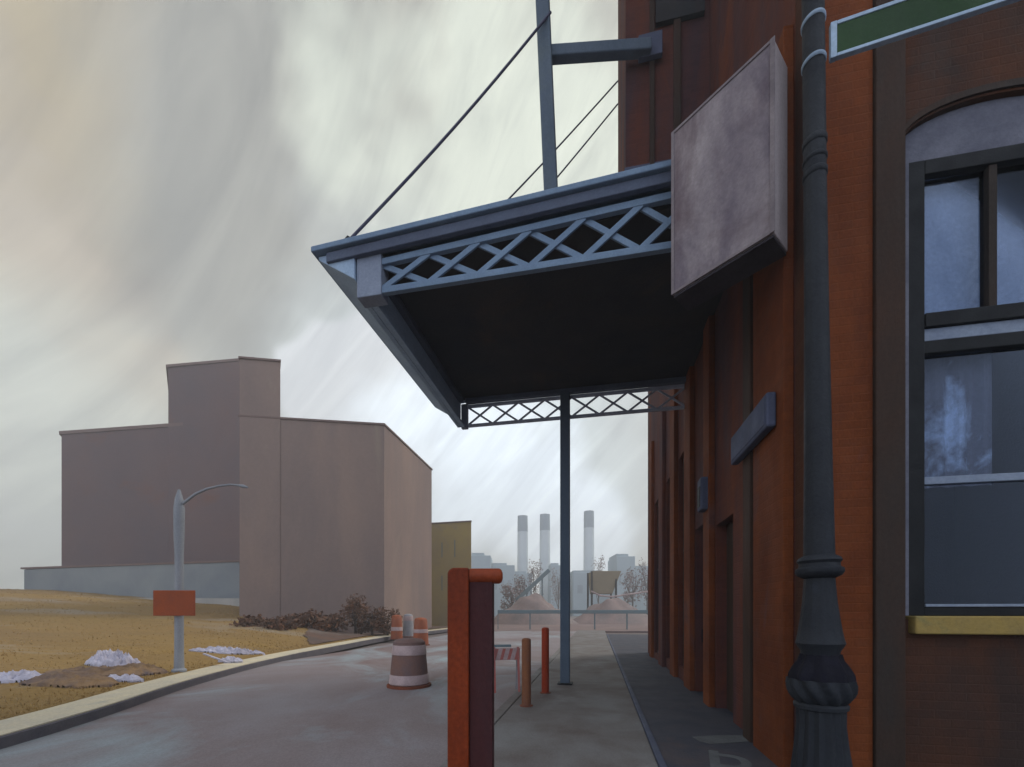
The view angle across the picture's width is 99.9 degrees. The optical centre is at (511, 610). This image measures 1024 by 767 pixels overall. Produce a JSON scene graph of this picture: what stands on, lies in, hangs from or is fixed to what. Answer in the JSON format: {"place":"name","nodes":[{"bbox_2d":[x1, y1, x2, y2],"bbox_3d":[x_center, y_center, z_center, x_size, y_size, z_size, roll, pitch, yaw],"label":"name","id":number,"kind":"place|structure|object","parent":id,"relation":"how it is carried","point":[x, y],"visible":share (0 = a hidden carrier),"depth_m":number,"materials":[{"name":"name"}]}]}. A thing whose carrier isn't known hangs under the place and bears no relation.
{"place":"outdoors","nodes":[
{"label":"outdoors","id":0,"kind":"place"},
{"bbox_2d":[0,589,447,719],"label":"field","id":1,"kind":"structure","parent":0,"point":[86,628],"depth_m":18.34,"materials":[{"name":"yellow plant"}]},
{"bbox_2d":[0,669,44,682],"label":"plastic sheet","id":2,"kind":"object","parent":1,"relation":"on","point":[12,676],"visible":0.69,"depth_m":8.98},
{"bbox_2d":[19,669,118,688],"bbox_3d":[-9.158,1.411,8.899,2.192,0.357,1.000,0,0,11],"label":"rubble mound","id":3,"kind":"object","parent":1,"relation":"on","point":[66,678],"visible":0.84,"depth_m":8.65,"materials":[{"name":"brown soil"}]},
{"bbox_2d":[44,662,167,676],"bbox_3d":[-9.753,1.440,10.401,2.599,0.322,1.500,0,0,-11],"label":"rubble mound","id":4,"kind":"object","parent":1,"relation":"on","point":[140,669],"visible":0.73,"depth_m":10.17,"materials":[{"name":"brown soil"}]},
{"bbox_2d":[84,649,139,666],"bbox_3d":[-10.847,1.293,11.699,2.000,0.547,0.800,0,0,20],"label":"plastic sheet","id":5,"kind":"object","parent":1,"relation":"on","point":[110,657],"visible":0.81,"depth_m":11.49,"materials":[{"name":"white plastic"}]},
{"bbox_2d":[108,674,143,682],"bbox_3d":[-8.461,1.477,9.400,0.900,0.225,0.350,0,0,6],"label":"plastic sheet","id":6,"kind":"object","parent":1,"relation":"on","point":[132,678],"visible":0.78,"depth_m":9.30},
{"bbox_2d":[20,560,238,597],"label":"shed","id":7,"kind":"structure","parent":1,"relation":"on","point":[212,579],"depth_m":36.68,"materials":[{"name":"grey metal"}]},
{"bbox_2d":[59,358,238,565],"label":"warehouse","id":8,"kind":"structure","parent":1,"relation":"on","point":[121,486],"depth_m":46.11,"materials":[{"name":"grey concrete"}]},
{"bbox_2d":[140,598,238,605],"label":"retaining wall","id":9,"kind":"structure","parent":1,"relation":"on","point":[230,601],"depth_m":33.35,"materials":[{"name":"concrete"}]},
{"bbox_2d":[171,484,247,672],"bbox_3d":[-7.643,-0.847,10.900,1.911,4.766,0.317,0,0,0],"label":"street light","id":10,"kind":"object","parent":1,"relation":"on","point":[179,521],"visible":0.96,"depth_m":10.83,"materials":[{"name":"grey metal"}]},
{"bbox_2d":[153,590,194,615],"bbox_3d":[-8.427,-0.200,10.747,1.033,0.634,0.057,0,0,-1],"label":"orange sign","id":11,"kind":"object","parent":10,"relation":"attached to","point":[173,602],"visible":1,"depth_m":10.72,"materials":[{"name":"metal"}]},
{"bbox_2d":[188,646,264,654],"bbox_3d":[-9.949,1.382,15.000,2.600,0.372,0.500,0,0,-3],"label":"plastic sheet","id":12,"kind":"object","parent":1,"relation":"on","point":[225,650],"visible":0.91,"depth_m":14.89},
{"bbox_2d":[218,656,242,662],"bbox_3d":[-8.445,1.462,12.900,0.700,0.249,0.300,0,0,-11],"label":"plastic sheet","id":13,"kind":"object","parent":1,"relation":"on","point":[229,659],"visible":0.74,"depth_m":12.84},
{"bbox_2d":[229,614,271,626],"bbox_3d":[-13.700,0.953,22.943,2.479,1.620,2.224,0,0,15],"label":"scrub bush","id":14,"kind":"object","parent":1,"relation":"on","point":[246,621],"visible":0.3,"depth_m":22.51,"materials":[{"name":"brown plant"}]},
{"bbox_2d":[259,615,301,630],"bbox_3d":[-12.401,0.954,22.775,2.137,1.492,2.025,0,0,25],"label":"scrub bush","id":15,"kind":"object","parent":1,"relation":"on","point":[281,623],"visible":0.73,"depth_m":22.37,"materials":[{"name":"brown plant"}]},
{"bbox_2d":[278,613,316,628],"bbox_3d":[-12.232,0.898,24.524,2.879,1.632,2.002,0,0,21],"label":"scrub bush","id":16,"kind":"object","parent":1,"relation":"on","point":[304,620],"visible":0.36,"depth_m":23.95,"materials":[{"name":"brown plant"}]},
{"bbox_2d":[294,608,338,631],"bbox_3d":[-11.073,0.768,24.852,2.935,1.866,1.945,0,0,31],"label":"scrub bush","id":17,"kind":"object","parent":1,"relation":"on","point":[319,617],"visible":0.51,"depth_m":24.41,"materials":[{"name":"brown plant"}]},
{"bbox_2d":[308,612,351,630],"bbox_3d":[-10.698,0.875,25.601,2.726,1.652,2.615,0,0,0],"label":"scrub bush","id":18,"kind":"object","parent":1,"relation":"on","point":[338,619],"visible":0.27,"depth_m":25.09,"materials":[{"name":"brown plant"}]},
{"bbox_2d":[238,356,432,632],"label":"warehouse","id":19,"kind":"structure","parent":1,"relation":"on","point":[333,514],"depth_m":28.75,"materials":[{"name":"grey concrete"}]},
{"bbox_2d":[338,593,368,633],"bbox_3d":[-9.572,0.295,26.358,1.914,2.812,1.927,0,0,0],"label":"tall bush","id":20,"kind":"object","parent":1,"relation":"on","point":[351,608],"visible":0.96,"depth_m":26.18,"materials":[{"name":"brown plant"}]},
{"bbox_2d":[360,605,390,635],"bbox_3d":[-8.706,0.660,26.944,2.138,2.093,1.977,0,0,0],"label":"scrub bush","id":21,"kind":"object","parent":1,"relation":"on","point":[371,622],"visible":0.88,"depth_m":26.76,"materials":[{"name":"brown plant"}]},
{"bbox_2d":[304,626,447,643],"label":"dirt verge","id":22,"kind":"structure","parent":1,"relation":"on","point":[315,635],"depth_m":22.98,"materials":[{"name":"brown soil"}]},
{"bbox_2d":[374,606,402,634],"bbox_3d":[-7.907,0.681,27.394,1.922,2.098,1.592,0,0,-27],"label":"scrub bush","id":23,"kind":"object","parent":1,"relation":"on","point":[385,630],"visible":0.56,"depth_m":27.12,"materials":[{"name":"brown plant"}]},
{"bbox_2d":[0,631,575,766],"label":"road","id":24,"kind":"structure","parent":0,"point":[349,708],"depth_m":6.63,"materials":[{"name":"grey asphalt"}]},
{"bbox_2d":[0,628,447,735],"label":"kerb strip","id":25,"kind":"object","parent":24,"relation":"on","point":[38,718],"visible":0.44,"depth_m":7.89,"materials":[{"name":"beige concrete"}]},
{"bbox_2d":[203,653,227,662],"bbox_3d":[-8.439,1.340,12.250,0.638,0.288,0.100,0,0,-9],"label":"plank","id":26,"kind":"object","parent":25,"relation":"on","point":[214,657],"visible":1,"depth_m":12.22,"materials":[{"name":"wood"}]},
{"bbox_2d":[0,629,447,748],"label":"kerb face","id":27,"kind":"object","parent":24,"relation":"on","point":[18,737],"visible":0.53,"depth_m":7.95},
{"bbox_2d":[387,638,430,689],"bbox_3d":[-2.357,1.168,9.861,0.999,1.104,0.999,0,0,0],"label":"traffic drum","id":28,"kind":"object","parent":24,"relation":"on","point":[409,670],"visible":1,"depth_m":9.52,"materials":[{"name":"plastic"}]},
{"bbox_2d":[413,617,429,645],"bbox_3d":[-4.579,1.023,21.587,0.885,1.395,0.885,0,0,0],"label":"traffic drum","id":29,"kind":"object","parent":24,"relation":"on","point":[420,630],"visible":0.79,"depth_m":21.31,"materials":[{"name":"plastic"}]},
{"bbox_2d":[0,0,647,593],"label":"sky","id":30,"kind":"structure","parent":0,"point":[171,171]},
{"bbox_2d":[317,616,647,655],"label":"ground","id":31,"kind":"structure","parent":0,"point":[392,641],"depth_m":25.96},
{"bbox_2d":[390,615,402,639],"bbox_3d":[-7.021,0.973,26.187,0.821,1.494,0.821,0,0,0],"label":"traffic drum","id":32,"kind":"object","parent":31,"relation":"on","point":[396,628],"visible":0.95,"depth_m":25.91,"materials":[{"name":"plastic"}]},
{"bbox_2d":[403,614,413,636],"bbox_3d":[-6.880,0.952,28.525,0.826,1.536,0.826,0,0,0],"label":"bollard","id":33,"kind":"object","parent":31,"relation":"on","point":[408,628],"visible":0.88,"depth_m":28.24,"materials":[{"name":"plastic"}]},
{"bbox_2d":[471,553,491,567],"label":"works block","id":34,"kind":"structure","parent":31,"relation":"on","point":[480,560],"depth_m":150.00,"materials":[{"name":"grey concrete"}]},
{"bbox_2d":[492,563,514,615],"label":"works block","id":35,"kind":"structure","parent":31,"relation":"on","point":[508,571],"depth_m":155.00,"materials":[{"name":"grey concrete"}]},
{"bbox_2d":[439,630,579,766],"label":"kerb","id":36,"kind":"structure","parent":31,"relation":"on","point":[504,707],"depth_m":7.72,"materials":[{"name":"concrete"}]},
{"bbox_2d":[494,644,519,692],"bbox_3d":[-0.118,1.136,8.600,0.565,0.933,0.390,0,0,-9],"label":"barricade","id":37,"kind":"object","parent":36,"relation":"on","point":[506,653],"visible":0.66,"depth_m":8.57,"materials":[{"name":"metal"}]},
{"bbox_2d":[517,515,527,572],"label":"chimney","id":38,"kind":"object","parent":31,"relation":"on","point":[522,549],"visible":0.69,"depth_m":178.13,"materials":[{"name":"grey concrete"}]},
{"bbox_2d":[515,571,531,596],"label":"works block","id":39,"kind":"structure","parent":31,"relation":"on","point":[521,573],"depth_m":160.00,"materials":[{"name":"grey concrete"}]},
{"bbox_2d":[539,514,549,601],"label":"chimney","id":40,"kind":"object","parent":31,"relation":"on","point":[545,540],"visible":0.69,"depth_m":178.00,"materials":[{"name":"grey concrete"}]},
{"bbox_2d":[548,563,559,608],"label":"works block","id":41,"kind":"structure","parent":31,"relation":"on","point":[554,566],"depth_m":158.00,"materials":[{"name":"grey concrete"}]},
{"bbox_2d":[583,510,593,569],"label":"chimney","id":42,"kind":"object","parent":31,"relation":"on","point":[588,560],"visible":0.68,"depth_m":178.11,"materials":[{"name":"grey concrete"}]},
{"bbox_2d":[570,570,609,615],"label":"works block","id":43,"kind":"structure","parent":31,"relation":"on","point":[578,589],"depth_m":158.00,"materials":[{"name":"grey concrete"}]},
{"bbox_2d":[577,585,582,592],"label":"window","id":44,"kind":"structure","parent":43,"relation":"in","point":[579,587],"depth_m":157.94,"materials":[{"name":"grey glass"}]},
{"bbox_2d":[608,554,634,605],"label":"works block","id":45,"kind":"structure","parent":31,"relation":"on","point":[622,563],"depth_m":150.00,"materials":[{"name":"grey concrete"}]},
{"bbox_2d":[635,566,647,609],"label":"works block","id":46,"kind":"structure","parent":31,"relation":"on","point":[640,604],"depth_m":156.00,"materials":[{"name":"grey concrete"}]},
{"bbox_2d":[442,624,647,632],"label":"yard","id":47,"kind":"structure","parent":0,"point":[621,628],"depth_m":44.86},
{"bbox_2d":[432,520,471,625],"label":"yellow building","id":48,"kind":"structure","parent":47,"relation":"on","point":[451,544],"depth_m":44.73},
{"bbox_2d":[441,542,442,557],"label":"window","id":49,"kind":"structure","parent":48,"relation":"in","point":[441,542],"depth_m":44.81,"materials":[{"name":"grey glass"}]},
{"bbox_2d":[499,583,522,609],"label":"tree","id":50,"kind":"object","parent":47,"relation":"on","point":[510,594],"visible":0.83,"depth_m":61.88,"materials":[{"name":"grey plant"}]},
{"bbox_2d":[512,574,527,602],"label":"tree","id":51,"kind":"object","parent":47,"relation":"on","point":[519,585],"visible":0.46,"depth_m":65.20,"materials":[{"name":"grey plant"}]},
{"bbox_2d":[514,569,550,601],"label":"conveyor","id":52,"kind":"object","parent":47,"relation":"on","point":[534,583],"visible":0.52,"depth_m":61.55,"materials":[{"name":"metal"}]},
{"bbox_2d":[527,559,542,593],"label":"tree","id":53,"kind":"object","parent":47,"relation":"on","point":[535,589],"visible":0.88,"depth_m":65.73,"materials":[{"name":"grey plant"}]},
{"bbox_2d":[494,593,578,624],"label":"gravel heap","id":54,"kind":"object","parent":47,"relation":"on","point":[535,601],"visible":0.81,"depth_m":55.67,"materials":[{"name":"beige gravel"}]},
{"bbox_2d":[549,569,559,608],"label":"tree","id":55,"kind":"object","parent":47,"relation":"on","point":[556,592],"visible":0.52,"depth_m":95.02,"materials":[{"name":"grey plant"}]},
{"bbox_2d":[498,610,647,628],"bbox_3d":[6.232,0.820,40.060,15.134,1.840,0.220,0,0,0],"label":"guard rail","id":56,"kind":"object","parent":47,"relation":"on","point":[594,612],"visible":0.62,"depth_m":39.95,"materials":[{"name":"metal"}]},
{"bbox_2d":[591,555,604,603],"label":"tree","id":57,"kind":"object","parent":47,"relation":"on","point":[602,563],"visible":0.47,"depth_m":87.90,"materials":[{"name":"grey plant"}]},
{"bbox_2d":[573,598,647,623],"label":"gravel heap","id":58,"kind":"object","parent":47,"relation":"on","point":[614,604],"visible":0.66,"depth_m":57.48,"materials":[{"name":"beige gravel"}]},
{"bbox_2d":[587,571,647,607],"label":"hopper","id":59,"kind":"object","parent":47,"relation":"on","point":[601,582],"visible":0.91,"depth_m":62.30,"materials":[{"name":"beige metal"}]},
{"bbox_2d":[619,566,643,606],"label":"tree","id":60,"kind":"object","parent":47,"relation":"on","point":[628,586],"visible":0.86,"depth_m":80.14,"materials":[{"name":"grey plant"}]},
{"bbox_2d":[638,557,647,614],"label":"tree","id":61,"kind":"object","parent":47,"relation":"on","point":[644,583],"visible":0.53,"depth_m":69.96,"materials":[{"name":"grey plant"}]},
{"bbox_2d":[494,630,657,766],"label":"sidewalk","id":62,"kind":"structure","parent":0,"point":[589,717],"depth_m":6.17,"materials":[{"name":"concrete"}]},
{"bbox_2d":[448,568,502,766],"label":"red post","id":63,"kind":"object","parent":62,"relation":"on","point":[470,667],"visible":1,"depth_m":2.88,"materials":[{"name":"paint"}]},
{"bbox_2d":[520,638,532,706],"bbox_3d":[0.242,1.026,7.249,0.226,1.146,0.226,0,0,0],"label":"bollard","id":64,"kind":"object","parent":62,"relation":"on","point":[526,672],"visible":1,"depth_m":7.18,"materials":[{"name":"metal"}]},
{"bbox_2d":[540,627,550,693],"bbox_3d":[0.651,0.958,8.395,0.212,1.283,0.212,0,0,0],"label":"bollard","id":65,"kind":"object","parent":62,"relation":"on","point":[545,660],"visible":1,"depth_m":8.33,"materials":[{"name":"metal"}]},
{"bbox_2d":[608,634,777,766],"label":"apron","id":66,"kind":"object","parent":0,"point":[678,715],"depth_m":6.54,"materials":[{"name":"grey concrete"}]},
{"bbox_2d":[606,634,666,766],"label":"apron edge strip","id":67,"kind":"object","parent":66,"relation":"on","point":[659,759],"visible":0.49,"depth_m":6.06,"materials":[{"name":"grey concrete"}]},
{"bbox_2d":[693,735,747,743],"bbox_3d":[1.252,1.692,2.915,0.776,0.216,6.298,0,0,30],"label":"road marking bar","id":68,"kind":"object","parent":66,"relation":"on","point":[715,739],"visible":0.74,"depth_m":5.30,"materials":[{"name":"paint"}]},
{"bbox_2d":[709,750,751,766],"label":"letter marking","id":69,"kind":"object","parent":66,"relation":"on","point":[714,758],"visible":1,"depth_m":4.56,"materials":[{"name":"paint"}]},
{"bbox_2d":[785,0,857,766],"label":"lamp post","id":70,"kind":"object","parent":66,"relation":"on","point":[821,685],"visible":1,"depth_m":2.84,"materials":[{"name":"metal"}]},
{"bbox_2d":[829,0,1020,63],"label":"street name sign","id":71,"kind":"object","parent":70,"relation":"attached to","point":[878,26],"visible":1,"depth_m":2.75,"materials":[{"name":"green metal"}]},
{"bbox_2d":[618,0,1023,766],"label":"brick building","id":72,"kind":"structure","parent":0,"point":[924,130],"depth_m":3.79,"materials":[{"name":"brown brick"}]},
{"bbox_2d":[311,0,722,684],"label":"canopy","id":73,"kind":"object","parent":72,"relation":"attached to","point":[551,292],"visible":0.89,"depth_m":6.91,"materials":[{"name":"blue metal"}]},
{"bbox_2d":[683,459,683,665],"bbox_3d":[3.995,-1.150,9.712,0.073,4.900,1.000,0,0,11],"label":"window frame","id":74,"kind":"structure","parent":72,"relation":"in","point":[683,459],"depth_m":10.15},
{"bbox_2d":[697,477,707,512],"bbox_3d":[3.277,-1.975,7.306,0.210,0.550,0.280,0,0,11],"label":"wall lamp box","id":75,"kind":"object","parent":72,"relation":"attached to","point":[702,494],"visible":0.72,"depth_m":7.18,"materials":[{"name":"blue metal"}]},
{"bbox_2d":[671,35,786,310],"bbox_3d":[2.280,-4.410,4.529,0.462,1.840,1.047,0,0,-39],"label":"projecting sign","id":76,"kind":"object","parent":72,"relation":"attached to","point":[729,183],"visible":1,"depth_m":4.31,"materials":[{"name":"grey metal"}]},
{"bbox_2d":[731,392,775,464],"bbox_3d":[2.783,-2.080,5.018,0.101,0.360,1.220,0,0,11],"label":"wall sign","id":77,"kind":"object","parent":72,"relation":"attached to","point":[757,426],"visible":1,"depth_m":4.78,"materials":[{"name":"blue metal"}]},
{"bbox_2d":[909,143,1023,615],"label":"window","id":78,"kind":"structure","parent":72,"relation":"in","point":[966,210],"depth_m":3.73,"materials":[{"name":"black glass"}]}
]}

